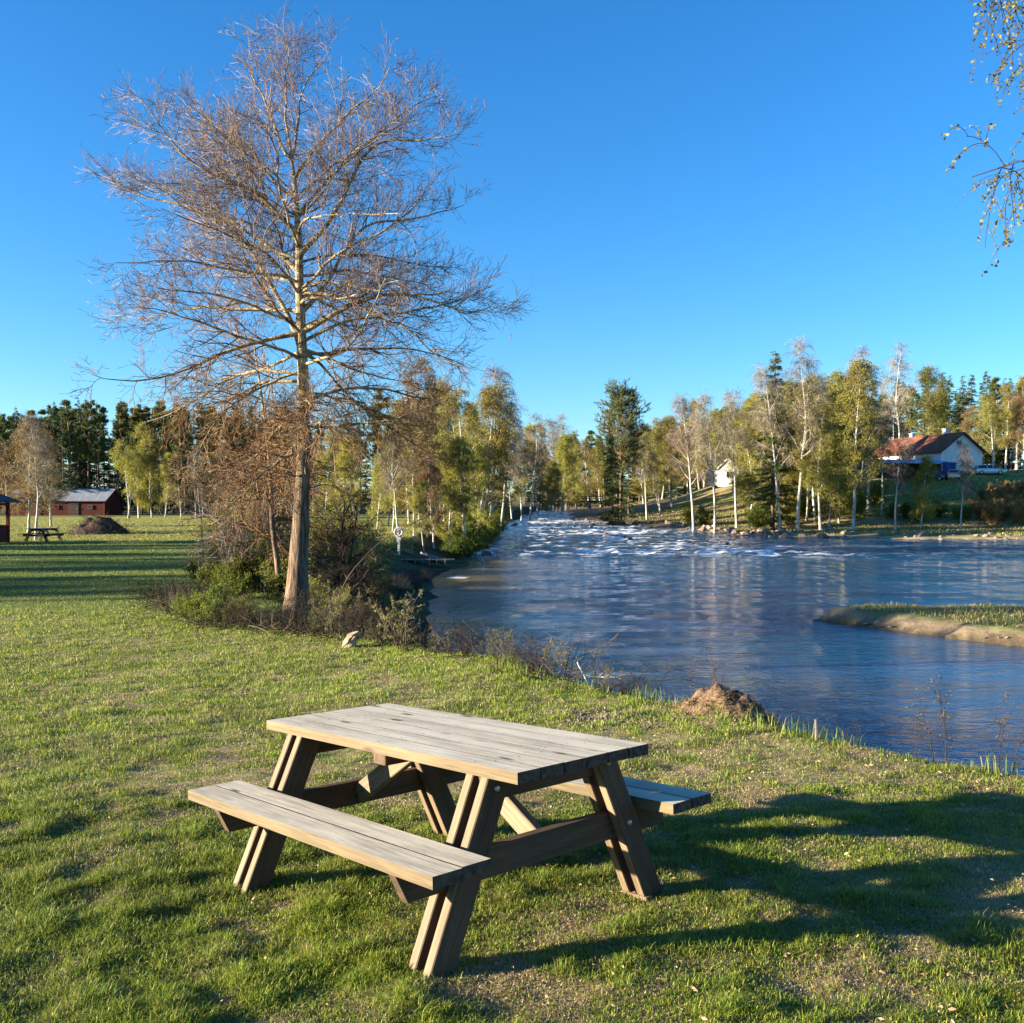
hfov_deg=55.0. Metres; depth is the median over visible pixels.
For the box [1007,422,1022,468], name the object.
spruce tree
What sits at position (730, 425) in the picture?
birch tree
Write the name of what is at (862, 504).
leafy shrub
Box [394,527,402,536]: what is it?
lifebuoy
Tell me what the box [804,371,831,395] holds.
birch tree
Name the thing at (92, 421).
pine tree
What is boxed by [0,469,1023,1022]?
ground
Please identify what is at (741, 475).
birch tree
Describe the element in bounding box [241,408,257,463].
pine tree
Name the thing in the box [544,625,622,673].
fallen branch
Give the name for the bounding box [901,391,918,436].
spruce tree
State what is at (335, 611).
bare shrub
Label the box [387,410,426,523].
birch tree
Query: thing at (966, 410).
spruce tree
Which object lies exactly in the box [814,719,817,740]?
stake
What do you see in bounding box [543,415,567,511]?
birch tree
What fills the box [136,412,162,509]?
spruce tree
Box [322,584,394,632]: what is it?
bare shrub
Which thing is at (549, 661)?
bare shrub
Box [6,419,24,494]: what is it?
spruce tree
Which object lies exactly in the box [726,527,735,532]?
boulder
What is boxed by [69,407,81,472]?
pine tree
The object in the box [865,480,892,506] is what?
leafy shrub
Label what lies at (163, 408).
pine tree
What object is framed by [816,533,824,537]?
boulder
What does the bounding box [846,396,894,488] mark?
birch tree
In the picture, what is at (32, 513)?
door
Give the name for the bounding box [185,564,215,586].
leafy shrub
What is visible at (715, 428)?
birch tree
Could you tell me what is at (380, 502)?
birch tree
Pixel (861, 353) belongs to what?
birch tree
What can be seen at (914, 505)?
leafy shrub
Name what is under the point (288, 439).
pine tree
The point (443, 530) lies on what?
birch tree
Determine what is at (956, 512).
leafy shrub
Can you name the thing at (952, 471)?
parked car
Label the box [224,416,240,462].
pine tree
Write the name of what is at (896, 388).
birch tree
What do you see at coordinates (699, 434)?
birch tree
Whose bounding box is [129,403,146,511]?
pine tree
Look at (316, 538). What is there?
bare shrub
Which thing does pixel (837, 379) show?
birch tree
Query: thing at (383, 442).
birch tree
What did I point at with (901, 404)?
spruce tree
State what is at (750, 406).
birch tree
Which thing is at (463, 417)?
birch tree
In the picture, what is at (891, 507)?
leafy shrub
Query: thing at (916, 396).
pine tree
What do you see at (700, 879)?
dry leaves
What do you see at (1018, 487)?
bare shrub
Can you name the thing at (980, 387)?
spruce tree
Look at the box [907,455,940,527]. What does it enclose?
birch tree
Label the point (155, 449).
pine tree
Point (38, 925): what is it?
lawn grass
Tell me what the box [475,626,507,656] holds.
bare shrub
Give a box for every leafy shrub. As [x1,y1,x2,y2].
[169,590,200,618]
[181,560,208,577]
[181,589,221,620]
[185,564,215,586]
[191,583,231,602]
[193,552,223,569]
[194,560,254,592]
[202,592,239,624]
[203,537,283,566]
[217,567,255,598]
[221,596,259,623]
[224,553,252,571]
[230,544,284,590]
[248,541,288,565]
[258,567,287,601]
[265,550,288,576]
[434,520,465,544]
[440,533,471,558]
[451,515,479,531]
[451,531,484,556]
[462,527,489,552]
[470,522,497,547]
[476,519,502,541]
[487,516,508,535]
[488,507,512,529]
[681,507,698,525]
[694,506,713,524]
[744,502,773,529]
[752,501,782,522]
[780,502,801,524]
[792,493,817,518]
[809,492,828,510]
[822,479,848,502]
[844,486,876,516]
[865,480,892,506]
[881,501,898,517]
[897,501,911,518]
[909,501,921,521]
[923,504,937,521]
[930,499,950,516]
[950,506,962,519]
[959,505,973,519]
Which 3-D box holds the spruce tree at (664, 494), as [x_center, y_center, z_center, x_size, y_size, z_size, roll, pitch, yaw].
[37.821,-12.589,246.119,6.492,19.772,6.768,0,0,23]
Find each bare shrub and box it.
[194,490,254,549]
[195,505,266,561]
[208,494,275,552]
[216,597,254,628]
[222,488,279,545]
[227,479,312,548]
[227,594,262,624]
[252,603,273,626]
[261,506,312,568]
[267,582,325,631]
[276,498,363,586]
[284,497,344,575]
[287,478,396,606]
[299,606,327,630]
[306,586,362,637]
[308,492,388,594]
[308,554,388,620]
[308,574,333,609]
[309,577,352,618]
[311,493,367,551]
[320,554,400,621]
[322,584,359,621]
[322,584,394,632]
[331,598,380,639]
[336,526,386,593]
[346,590,402,635]
[349,519,405,586]
[357,619,378,640]
[359,565,397,604]
[377,588,407,628]
[381,571,417,603]
[405,565,428,592]
[419,568,432,581]
[427,633,445,650]
[445,619,488,654]
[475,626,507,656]
[494,630,531,662]
[501,635,556,671]
[533,638,574,677]
[590,663,623,692]
[608,669,647,696]
[964,496,990,519]
[969,484,993,501]
[974,493,996,507]
[976,500,1004,524]
[986,481,1011,500]
[986,489,1009,504]
[993,499,1012,522]
[994,479,1014,494]
[1002,489,1023,505]
[1002,493,1023,517]
[1007,499,1023,524]
[1011,479,1023,496]
[1013,480,1023,498]
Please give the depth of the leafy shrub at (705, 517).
119.69 m
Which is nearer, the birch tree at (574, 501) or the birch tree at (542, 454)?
the birch tree at (542, 454)
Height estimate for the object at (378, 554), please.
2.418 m
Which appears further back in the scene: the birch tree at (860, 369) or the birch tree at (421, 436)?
the birch tree at (860, 369)
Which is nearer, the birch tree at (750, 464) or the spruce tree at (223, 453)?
the birch tree at (750, 464)
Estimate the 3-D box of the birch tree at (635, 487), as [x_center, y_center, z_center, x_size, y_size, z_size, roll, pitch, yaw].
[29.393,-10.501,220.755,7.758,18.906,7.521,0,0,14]
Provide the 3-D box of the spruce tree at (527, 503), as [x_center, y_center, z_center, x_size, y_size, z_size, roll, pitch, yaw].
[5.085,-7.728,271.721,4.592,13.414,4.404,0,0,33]
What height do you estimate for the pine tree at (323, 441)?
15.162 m
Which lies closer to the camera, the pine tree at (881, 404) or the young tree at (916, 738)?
the young tree at (916, 738)
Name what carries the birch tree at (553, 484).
on the ground at (930, 625)
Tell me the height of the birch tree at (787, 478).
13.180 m
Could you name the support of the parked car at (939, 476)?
on the ground at (930, 625)
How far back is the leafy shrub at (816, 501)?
117.62 m
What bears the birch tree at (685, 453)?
on the ground at (930, 625)
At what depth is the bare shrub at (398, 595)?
32.94 m
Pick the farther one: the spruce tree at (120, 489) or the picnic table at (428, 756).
the spruce tree at (120, 489)
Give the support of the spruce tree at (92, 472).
on the ground at (930, 625)
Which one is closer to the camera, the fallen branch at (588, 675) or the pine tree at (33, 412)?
the fallen branch at (588, 675)
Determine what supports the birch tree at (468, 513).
on the ground at (930, 625)
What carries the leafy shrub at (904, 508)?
on the ground at (930, 625)
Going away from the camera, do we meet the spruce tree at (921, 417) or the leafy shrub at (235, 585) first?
the leafy shrub at (235, 585)
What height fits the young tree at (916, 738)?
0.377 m
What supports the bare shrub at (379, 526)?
on the ground at (930, 625)
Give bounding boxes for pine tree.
[0,413,10,474]
[7,416,14,463]
[12,413,23,488]
[16,409,36,464]
[37,409,47,461]
[43,404,51,486]
[47,406,73,485]
[47,410,63,449]
[48,406,66,485]
[57,399,83,488]
[59,399,73,474]
[66,410,77,488]
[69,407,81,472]
[75,399,101,488]
[76,411,92,485]
[79,402,98,485]
[85,407,110,488]
[87,402,108,488]
[107,404,129,491]
[109,401,131,488]
[113,404,132,505]
[125,408,146,509]
[125,413,138,512]
[128,407,135,509]
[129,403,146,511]
[132,406,156,513]
[144,405,165,511]
[149,400,167,509]
[150,400,171,512]
[157,409,173,513]
[166,403,188,513]
[168,408,192,514]
[177,405,193,512]
[192,406,204,456]
[202,405,222,479]
[204,407,223,509]
[212,417,231,507]
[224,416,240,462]
[229,406,247,486]
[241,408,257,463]
[257,415,263,455]
[277,412,296,490]
[312,431,325,469]
[356,425,368,513]
[362,390,391,517]
[368,432,380,498]
[580,430,596,503]
[588,377,651,520]
[594,435,606,500]
[595,439,607,504]
[602,434,612,502]
[880,394,900,437]
[903,387,923,427]
[988,376,1005,466]
[1010,386,1021,469]
[1017,407,1022,469]
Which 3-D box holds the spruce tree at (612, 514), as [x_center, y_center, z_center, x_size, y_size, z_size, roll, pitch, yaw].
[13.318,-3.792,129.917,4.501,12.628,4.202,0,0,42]
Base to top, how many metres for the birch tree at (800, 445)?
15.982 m
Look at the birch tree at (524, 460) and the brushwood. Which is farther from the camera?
the birch tree at (524, 460)
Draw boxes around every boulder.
[418,552,437,562]
[437,556,444,562]
[481,550,492,555]
[664,520,672,524]
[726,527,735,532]
[731,529,740,533]
[761,530,770,534]
[779,533,793,537]
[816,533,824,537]
[840,529,851,534]
[877,530,888,535]
[913,532,924,536]
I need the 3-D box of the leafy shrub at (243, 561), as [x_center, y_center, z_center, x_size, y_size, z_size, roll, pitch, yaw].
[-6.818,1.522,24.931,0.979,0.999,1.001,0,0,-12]
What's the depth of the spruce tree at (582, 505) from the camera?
244.48 m
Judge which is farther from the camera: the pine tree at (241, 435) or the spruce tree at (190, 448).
the spruce tree at (190, 448)
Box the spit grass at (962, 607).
[848,601,1023,628]
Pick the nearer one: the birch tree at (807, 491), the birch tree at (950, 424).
the birch tree at (807, 491)
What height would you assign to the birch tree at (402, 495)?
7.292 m
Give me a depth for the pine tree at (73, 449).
146.44 m
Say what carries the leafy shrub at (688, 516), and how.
on the ground at (930, 625)
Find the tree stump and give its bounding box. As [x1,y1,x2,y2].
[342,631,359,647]
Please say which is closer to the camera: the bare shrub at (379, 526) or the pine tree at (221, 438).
the bare shrub at (379, 526)
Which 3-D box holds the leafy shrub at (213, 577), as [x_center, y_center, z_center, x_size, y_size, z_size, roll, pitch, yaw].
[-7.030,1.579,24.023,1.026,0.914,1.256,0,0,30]
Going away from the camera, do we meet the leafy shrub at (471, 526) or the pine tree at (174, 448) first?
the leafy shrub at (471, 526)
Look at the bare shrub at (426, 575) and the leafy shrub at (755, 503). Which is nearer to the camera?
the bare shrub at (426, 575)
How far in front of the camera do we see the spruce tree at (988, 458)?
228.84 m
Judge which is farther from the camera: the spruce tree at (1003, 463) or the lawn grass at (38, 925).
the spruce tree at (1003, 463)
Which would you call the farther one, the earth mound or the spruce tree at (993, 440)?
the spruce tree at (993, 440)
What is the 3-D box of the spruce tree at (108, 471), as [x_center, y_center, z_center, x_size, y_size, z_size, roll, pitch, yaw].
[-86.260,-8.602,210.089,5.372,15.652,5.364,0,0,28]
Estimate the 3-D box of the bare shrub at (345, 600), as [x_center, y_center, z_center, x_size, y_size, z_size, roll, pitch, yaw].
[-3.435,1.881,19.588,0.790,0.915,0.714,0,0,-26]
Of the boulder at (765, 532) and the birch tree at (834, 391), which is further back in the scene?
the birch tree at (834, 391)
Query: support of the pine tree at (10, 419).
on the ground at (930, 625)
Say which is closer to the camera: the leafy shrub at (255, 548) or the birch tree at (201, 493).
the leafy shrub at (255, 548)
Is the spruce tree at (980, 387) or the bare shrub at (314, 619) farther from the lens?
the spruce tree at (980, 387)
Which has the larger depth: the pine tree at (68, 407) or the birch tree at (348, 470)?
the pine tree at (68, 407)
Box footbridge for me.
[526,496,605,510]
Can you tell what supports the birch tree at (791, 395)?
on the ground at (930, 625)
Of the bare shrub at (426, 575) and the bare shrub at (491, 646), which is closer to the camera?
the bare shrub at (491, 646)
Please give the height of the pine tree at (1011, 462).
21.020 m
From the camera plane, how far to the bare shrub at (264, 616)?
17.22 m
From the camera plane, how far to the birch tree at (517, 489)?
139.28 m
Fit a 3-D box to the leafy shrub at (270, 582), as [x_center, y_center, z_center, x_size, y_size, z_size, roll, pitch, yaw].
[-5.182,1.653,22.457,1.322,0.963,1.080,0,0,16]
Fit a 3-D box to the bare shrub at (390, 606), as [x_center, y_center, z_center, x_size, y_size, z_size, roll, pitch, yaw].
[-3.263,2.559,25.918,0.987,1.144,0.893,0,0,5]
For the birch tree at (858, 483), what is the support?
on the ground at (930, 625)
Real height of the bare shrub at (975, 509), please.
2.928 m
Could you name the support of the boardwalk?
on the ground at (930, 625)
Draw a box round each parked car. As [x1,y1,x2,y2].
[914,471,946,480]
[946,469,959,479]
[972,465,1005,473]
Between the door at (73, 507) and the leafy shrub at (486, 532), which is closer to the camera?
the leafy shrub at (486, 532)
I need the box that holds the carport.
[869,459,957,478]
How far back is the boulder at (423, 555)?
55.69 m
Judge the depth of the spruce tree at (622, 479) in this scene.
263.91 m
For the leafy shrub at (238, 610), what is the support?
on the ground at (930, 625)
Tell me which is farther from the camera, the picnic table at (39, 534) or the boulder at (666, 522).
the boulder at (666, 522)
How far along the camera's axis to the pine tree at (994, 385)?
217.92 m
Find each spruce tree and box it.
[0,422,10,509]
[2,405,22,510]
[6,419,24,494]
[42,400,65,487]
[53,410,76,490]
[54,423,67,488]
[67,397,92,488]
[67,406,90,488]
[73,400,96,488]
[91,464,102,487]
[93,405,114,488]
[100,437,115,488]
[108,412,134,511]
[108,436,133,505]
[120,474,141,505]
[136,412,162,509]
[143,430,163,505]
[160,403,183,509]
[168,446,192,511]
[179,420,192,507]
[182,409,204,513]
[183,407,199,503]
[192,406,221,513]
[200,452,214,506]
[215,406,237,511]
[228,412,244,508]
[245,411,259,497]
[358,441,371,511]
[365,446,379,511]
[494,482,509,508]
[524,473,534,505]
[526,457,542,505]
[534,460,546,507]
[570,441,590,507]
[581,435,599,502]
[581,449,598,503]
[597,437,627,524]
[608,441,626,505]
[611,458,626,498]
[618,458,637,519]
[626,464,641,500]
[652,434,670,498]
[664,446,681,497]
[673,415,694,493]
[674,401,697,494]
[693,419,712,489]
[695,450,713,488]
[742,349,807,528]
[866,386,880,472]
[878,389,889,445]
[882,378,904,443]
[891,381,912,438]
[900,386,917,432]
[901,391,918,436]
[915,383,927,432]
[915,384,933,435]
[935,374,952,428]
[941,375,962,431]
[951,391,960,428]
[952,374,973,438]
[956,387,973,434]
[959,374,980,441]
[971,371,1004,467]
[972,378,986,444]
[983,391,1004,467]
[989,378,1014,469]
[995,376,1022,469]
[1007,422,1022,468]
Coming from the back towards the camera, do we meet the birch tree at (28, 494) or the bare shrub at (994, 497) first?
the bare shrub at (994, 497)
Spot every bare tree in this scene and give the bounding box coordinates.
[61,0,538,616]
[142,444,343,595]
[173,302,350,601]
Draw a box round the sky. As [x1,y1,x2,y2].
[0,0,1023,492]
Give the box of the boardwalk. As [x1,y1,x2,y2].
[398,558,454,565]
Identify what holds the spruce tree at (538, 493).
on the ground at (930, 625)
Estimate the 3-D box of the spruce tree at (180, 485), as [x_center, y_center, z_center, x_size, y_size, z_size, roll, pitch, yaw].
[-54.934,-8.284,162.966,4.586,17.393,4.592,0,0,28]
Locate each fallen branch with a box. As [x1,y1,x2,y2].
[249,610,294,640]
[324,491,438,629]
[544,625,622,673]
[577,662,624,689]
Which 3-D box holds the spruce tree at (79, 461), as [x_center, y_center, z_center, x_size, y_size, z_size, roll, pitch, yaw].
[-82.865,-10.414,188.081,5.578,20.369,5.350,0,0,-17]
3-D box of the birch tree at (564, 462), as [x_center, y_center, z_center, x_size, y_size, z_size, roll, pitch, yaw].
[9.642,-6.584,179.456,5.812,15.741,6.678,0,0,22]
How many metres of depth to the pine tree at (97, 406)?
163.27 m
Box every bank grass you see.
[381,634,1018,778]
[599,469,1023,535]
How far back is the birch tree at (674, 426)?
176.21 m
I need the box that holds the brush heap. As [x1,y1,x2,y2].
[64,511,132,534]
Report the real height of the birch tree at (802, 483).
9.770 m
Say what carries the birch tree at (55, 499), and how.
on the ground at (930, 625)
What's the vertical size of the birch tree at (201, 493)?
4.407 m
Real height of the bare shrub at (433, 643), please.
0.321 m
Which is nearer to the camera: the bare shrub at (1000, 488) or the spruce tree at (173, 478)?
the bare shrub at (1000, 488)
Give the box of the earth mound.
[666,679,779,727]
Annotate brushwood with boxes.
[110,568,686,702]
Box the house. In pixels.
[871,429,987,472]
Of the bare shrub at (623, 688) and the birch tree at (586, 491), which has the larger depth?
the birch tree at (586, 491)
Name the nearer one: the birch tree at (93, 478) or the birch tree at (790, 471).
the birch tree at (790, 471)
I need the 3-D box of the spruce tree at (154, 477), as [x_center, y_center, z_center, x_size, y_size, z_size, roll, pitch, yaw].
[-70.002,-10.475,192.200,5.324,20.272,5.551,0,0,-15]
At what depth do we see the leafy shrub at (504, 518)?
115.46 m
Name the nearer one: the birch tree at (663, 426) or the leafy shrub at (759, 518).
the leafy shrub at (759, 518)
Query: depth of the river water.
30.00 m
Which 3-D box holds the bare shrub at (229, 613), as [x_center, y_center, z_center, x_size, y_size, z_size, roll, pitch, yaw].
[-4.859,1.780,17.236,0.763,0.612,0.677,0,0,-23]
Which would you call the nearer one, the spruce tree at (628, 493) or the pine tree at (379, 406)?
the pine tree at (379, 406)
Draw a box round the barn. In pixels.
[10,489,125,515]
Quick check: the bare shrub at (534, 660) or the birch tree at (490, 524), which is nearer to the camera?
the bare shrub at (534, 660)
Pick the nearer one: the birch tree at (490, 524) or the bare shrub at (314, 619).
the bare shrub at (314, 619)
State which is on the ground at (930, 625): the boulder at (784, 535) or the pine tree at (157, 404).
the pine tree at (157, 404)
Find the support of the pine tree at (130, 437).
on the ground at (930, 625)
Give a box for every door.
[26,502,40,514]
[68,502,78,514]
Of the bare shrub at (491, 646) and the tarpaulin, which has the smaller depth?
the bare shrub at (491, 646)
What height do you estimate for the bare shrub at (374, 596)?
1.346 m
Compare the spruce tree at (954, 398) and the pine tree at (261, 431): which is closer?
the pine tree at (261, 431)
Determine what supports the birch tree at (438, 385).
on the ground at (930, 625)
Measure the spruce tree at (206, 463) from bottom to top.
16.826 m
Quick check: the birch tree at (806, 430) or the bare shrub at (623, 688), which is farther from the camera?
the birch tree at (806, 430)
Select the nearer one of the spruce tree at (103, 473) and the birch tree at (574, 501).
the spruce tree at (103, 473)
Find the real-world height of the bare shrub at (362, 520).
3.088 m
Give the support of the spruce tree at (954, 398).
on the ground at (930, 625)
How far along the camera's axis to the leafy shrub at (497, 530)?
89.84 m
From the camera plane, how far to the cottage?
173.92 m
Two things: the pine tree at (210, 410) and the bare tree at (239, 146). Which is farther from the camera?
the pine tree at (210, 410)
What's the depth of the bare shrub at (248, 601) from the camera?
17.58 m
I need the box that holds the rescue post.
[397,527,400,554]
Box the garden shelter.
[0,494,19,542]
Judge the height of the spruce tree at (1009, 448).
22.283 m
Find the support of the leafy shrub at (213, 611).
on the ground at (930, 625)
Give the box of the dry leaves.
[0,671,1023,1022]
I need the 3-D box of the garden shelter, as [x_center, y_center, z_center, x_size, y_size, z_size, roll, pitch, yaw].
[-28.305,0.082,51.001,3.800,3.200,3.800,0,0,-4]
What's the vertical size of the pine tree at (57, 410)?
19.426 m
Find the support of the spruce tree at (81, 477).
on the ground at (930, 625)
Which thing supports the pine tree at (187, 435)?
on the ground at (930, 625)
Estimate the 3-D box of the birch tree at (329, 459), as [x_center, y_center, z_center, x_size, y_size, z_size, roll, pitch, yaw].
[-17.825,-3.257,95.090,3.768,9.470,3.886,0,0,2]
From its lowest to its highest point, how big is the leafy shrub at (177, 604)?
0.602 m
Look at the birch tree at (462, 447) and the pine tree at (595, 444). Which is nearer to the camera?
the birch tree at (462, 447)
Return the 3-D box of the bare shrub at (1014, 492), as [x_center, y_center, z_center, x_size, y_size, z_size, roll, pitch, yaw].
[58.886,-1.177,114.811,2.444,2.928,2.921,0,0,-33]
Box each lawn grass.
[0,539,411,620]
[0,777,1023,1022]
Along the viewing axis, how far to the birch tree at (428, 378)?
73.45 m
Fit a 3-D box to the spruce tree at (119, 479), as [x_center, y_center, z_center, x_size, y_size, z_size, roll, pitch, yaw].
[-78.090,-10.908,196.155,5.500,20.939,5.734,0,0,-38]
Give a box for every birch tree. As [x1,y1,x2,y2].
[0,412,71,532]
[0,440,25,513]
[2,409,64,539]
[19,430,70,525]
[80,466,95,488]
[108,438,152,517]
[125,421,152,517]
[132,430,168,517]
[154,451,177,516]
[164,451,192,517]
[184,444,207,516]
[195,483,206,519]
[202,451,228,516]
[211,437,237,486]
[230,455,255,504]
[310,446,329,504]
[311,429,343,513]
[322,422,370,508]
[326,437,368,518]
[365,451,395,529]
[371,423,411,525]
[373,399,406,517]
[374,420,413,526]
[374,441,411,532]
[378,398,438,536]
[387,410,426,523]
[391,355,452,534]
[402,393,447,508]
[404,480,434,551]
[410,373,456,521]
[410,449,447,548]
[430,436,474,547]
[432,391,483,533]
[434,454,475,526]
[441,383,491,508]
[451,401,490,509]
[462,359,528,521]
[465,376,523,516]
[466,435,497,530]
[485,401,529,528]
[495,431,530,521]
[509,423,535,521]
[519,422,549,514]
[520,411,554,518]
[536,459,560,516]
[542,466,565,516]
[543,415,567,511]
[551,412,579,510]
[553,432,578,513]
[558,453,579,510]
[560,434,589,509]
[571,439,603,500]
[586,445,605,505]
[625,423,655,503]
[628,417,659,519]
[638,424,673,513]
[650,414,686,507]
[657,420,678,499]
[659,392,713,530]
[660,415,685,499]
[671,422,704,501]
[683,409,723,487]
[685,388,738,532]
[686,398,708,488]
[706,409,726,469]
[711,387,753,527]
[719,395,788,504]
[723,419,739,474]
[726,399,762,508]
[728,428,756,490]
[735,361,799,529]
[740,392,761,502]
[741,391,795,498]
[759,415,798,523]
[771,333,835,528]
[775,378,806,477]
[777,418,804,503]
[782,409,829,520]
[784,397,832,498]
[788,379,835,522]
[793,455,811,496]
[794,393,842,529]
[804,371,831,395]
[807,420,850,526]
[818,383,859,432]
[820,392,861,507]
[823,421,859,522]
[825,368,848,390]
[825,403,863,495]
[828,355,887,529]
[836,341,896,510]
[839,434,862,483]
[841,374,872,477]
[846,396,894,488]
[866,402,902,514]
[876,341,923,435]
[876,421,920,529]
[904,363,954,436]
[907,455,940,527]
[926,389,958,434]
[941,0,1023,276]
[947,439,978,527]
[959,404,984,456]
[969,392,1009,465]
[994,382,1022,469]
[1002,387,1023,469]
[1004,389,1023,468]
[1012,373,1023,450]
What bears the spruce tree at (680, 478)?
on the ground at (930, 625)
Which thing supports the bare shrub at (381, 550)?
on the ground at (930, 625)
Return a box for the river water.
[425,507,1023,777]
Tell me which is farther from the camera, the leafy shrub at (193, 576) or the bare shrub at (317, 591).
the leafy shrub at (193, 576)
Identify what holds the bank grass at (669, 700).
on the ground at (930, 625)
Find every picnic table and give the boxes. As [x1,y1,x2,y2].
[22,528,66,541]
[188,703,710,979]
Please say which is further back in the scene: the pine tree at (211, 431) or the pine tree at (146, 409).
the pine tree at (211, 431)
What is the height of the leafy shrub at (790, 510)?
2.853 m
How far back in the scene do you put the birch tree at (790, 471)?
124.02 m
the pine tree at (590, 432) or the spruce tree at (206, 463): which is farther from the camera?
the pine tree at (590, 432)
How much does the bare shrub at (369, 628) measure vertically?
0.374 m
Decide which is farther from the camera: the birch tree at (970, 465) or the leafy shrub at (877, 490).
the leafy shrub at (877, 490)
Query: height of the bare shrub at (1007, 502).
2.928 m
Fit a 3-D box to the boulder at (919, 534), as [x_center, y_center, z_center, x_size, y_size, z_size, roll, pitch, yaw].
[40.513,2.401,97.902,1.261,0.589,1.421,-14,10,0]
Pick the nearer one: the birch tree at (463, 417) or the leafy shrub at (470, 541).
the leafy shrub at (470, 541)
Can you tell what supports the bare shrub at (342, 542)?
on the ground at (930, 625)
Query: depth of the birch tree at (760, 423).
107.37 m
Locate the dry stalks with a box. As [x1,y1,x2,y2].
[133,576,549,673]
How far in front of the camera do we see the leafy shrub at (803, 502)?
115.56 m
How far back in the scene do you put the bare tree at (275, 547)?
22.47 m
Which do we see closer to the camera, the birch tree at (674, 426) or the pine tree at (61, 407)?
the pine tree at (61, 407)
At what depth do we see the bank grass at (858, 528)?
123.05 m
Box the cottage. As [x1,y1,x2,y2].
[707,455,738,486]
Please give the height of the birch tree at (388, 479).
8.178 m
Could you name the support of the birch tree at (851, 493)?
on the ground at (930, 625)
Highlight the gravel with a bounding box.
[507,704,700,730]
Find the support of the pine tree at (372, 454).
on the ground at (930, 625)
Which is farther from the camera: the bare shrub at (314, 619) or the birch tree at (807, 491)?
the birch tree at (807, 491)
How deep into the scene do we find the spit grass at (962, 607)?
27.93 m
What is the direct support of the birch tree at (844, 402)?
on the ground at (930, 625)
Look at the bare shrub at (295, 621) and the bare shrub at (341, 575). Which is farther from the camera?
the bare shrub at (341, 575)
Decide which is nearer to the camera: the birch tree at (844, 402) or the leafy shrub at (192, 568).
the leafy shrub at (192, 568)
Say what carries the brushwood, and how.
on the ground at (930, 625)
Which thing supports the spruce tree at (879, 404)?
on the ground at (930, 625)
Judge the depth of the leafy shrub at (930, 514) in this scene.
110.83 m
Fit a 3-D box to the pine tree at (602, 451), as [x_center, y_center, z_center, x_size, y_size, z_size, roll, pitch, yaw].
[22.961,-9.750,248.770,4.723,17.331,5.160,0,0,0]
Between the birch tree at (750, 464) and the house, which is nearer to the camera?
the birch tree at (750, 464)
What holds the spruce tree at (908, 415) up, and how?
on the ground at (930, 625)
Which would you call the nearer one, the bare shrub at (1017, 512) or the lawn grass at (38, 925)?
the lawn grass at (38, 925)
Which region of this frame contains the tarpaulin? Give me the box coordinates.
[942,462,956,473]
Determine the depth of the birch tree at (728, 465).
159.73 m
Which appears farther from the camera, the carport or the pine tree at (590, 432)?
the pine tree at (590, 432)
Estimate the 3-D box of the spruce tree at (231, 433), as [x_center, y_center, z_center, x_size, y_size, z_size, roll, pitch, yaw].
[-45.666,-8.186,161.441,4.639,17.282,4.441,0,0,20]
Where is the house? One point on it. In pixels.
(942, 447)
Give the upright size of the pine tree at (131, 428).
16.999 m
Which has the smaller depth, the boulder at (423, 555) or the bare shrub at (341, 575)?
the bare shrub at (341, 575)
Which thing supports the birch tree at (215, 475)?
on the ground at (930, 625)
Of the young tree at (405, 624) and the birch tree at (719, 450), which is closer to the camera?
the young tree at (405, 624)
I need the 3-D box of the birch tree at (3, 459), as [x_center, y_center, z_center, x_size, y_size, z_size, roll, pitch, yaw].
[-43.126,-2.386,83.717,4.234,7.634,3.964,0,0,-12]
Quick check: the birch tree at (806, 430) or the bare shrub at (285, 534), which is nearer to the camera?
the bare shrub at (285, 534)
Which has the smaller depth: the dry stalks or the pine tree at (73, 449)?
the dry stalks
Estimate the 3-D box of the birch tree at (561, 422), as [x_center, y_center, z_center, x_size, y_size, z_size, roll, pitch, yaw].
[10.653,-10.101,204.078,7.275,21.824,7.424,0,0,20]
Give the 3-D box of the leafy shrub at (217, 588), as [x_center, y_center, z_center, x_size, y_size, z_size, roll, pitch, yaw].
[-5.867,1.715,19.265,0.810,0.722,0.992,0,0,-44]
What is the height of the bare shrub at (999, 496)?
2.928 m
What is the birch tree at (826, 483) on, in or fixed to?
on the ground at (930, 625)
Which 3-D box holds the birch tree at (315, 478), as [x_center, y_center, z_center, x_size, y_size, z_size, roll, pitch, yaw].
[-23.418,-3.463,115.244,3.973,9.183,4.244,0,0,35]
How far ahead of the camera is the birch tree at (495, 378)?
96.73 m
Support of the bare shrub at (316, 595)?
on the ground at (930, 625)
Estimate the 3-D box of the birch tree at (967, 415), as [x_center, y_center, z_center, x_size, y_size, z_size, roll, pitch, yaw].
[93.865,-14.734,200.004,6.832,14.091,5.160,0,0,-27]
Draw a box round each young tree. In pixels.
[361,585,421,650]
[376,589,424,645]
[387,602,423,648]
[429,626,453,652]
[550,638,581,678]
[629,664,653,694]
[677,643,726,690]
[843,719,860,745]
[904,716,926,757]
[905,667,952,763]
[991,692,1023,776]
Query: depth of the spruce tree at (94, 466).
217.28 m
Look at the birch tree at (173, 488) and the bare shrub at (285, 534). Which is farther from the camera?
the birch tree at (173, 488)
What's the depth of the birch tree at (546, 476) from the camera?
163.82 m
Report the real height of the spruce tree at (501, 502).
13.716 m
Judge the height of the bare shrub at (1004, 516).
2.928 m
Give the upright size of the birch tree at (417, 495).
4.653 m
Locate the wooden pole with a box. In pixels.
[197,488,203,558]
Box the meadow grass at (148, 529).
[0,517,413,554]

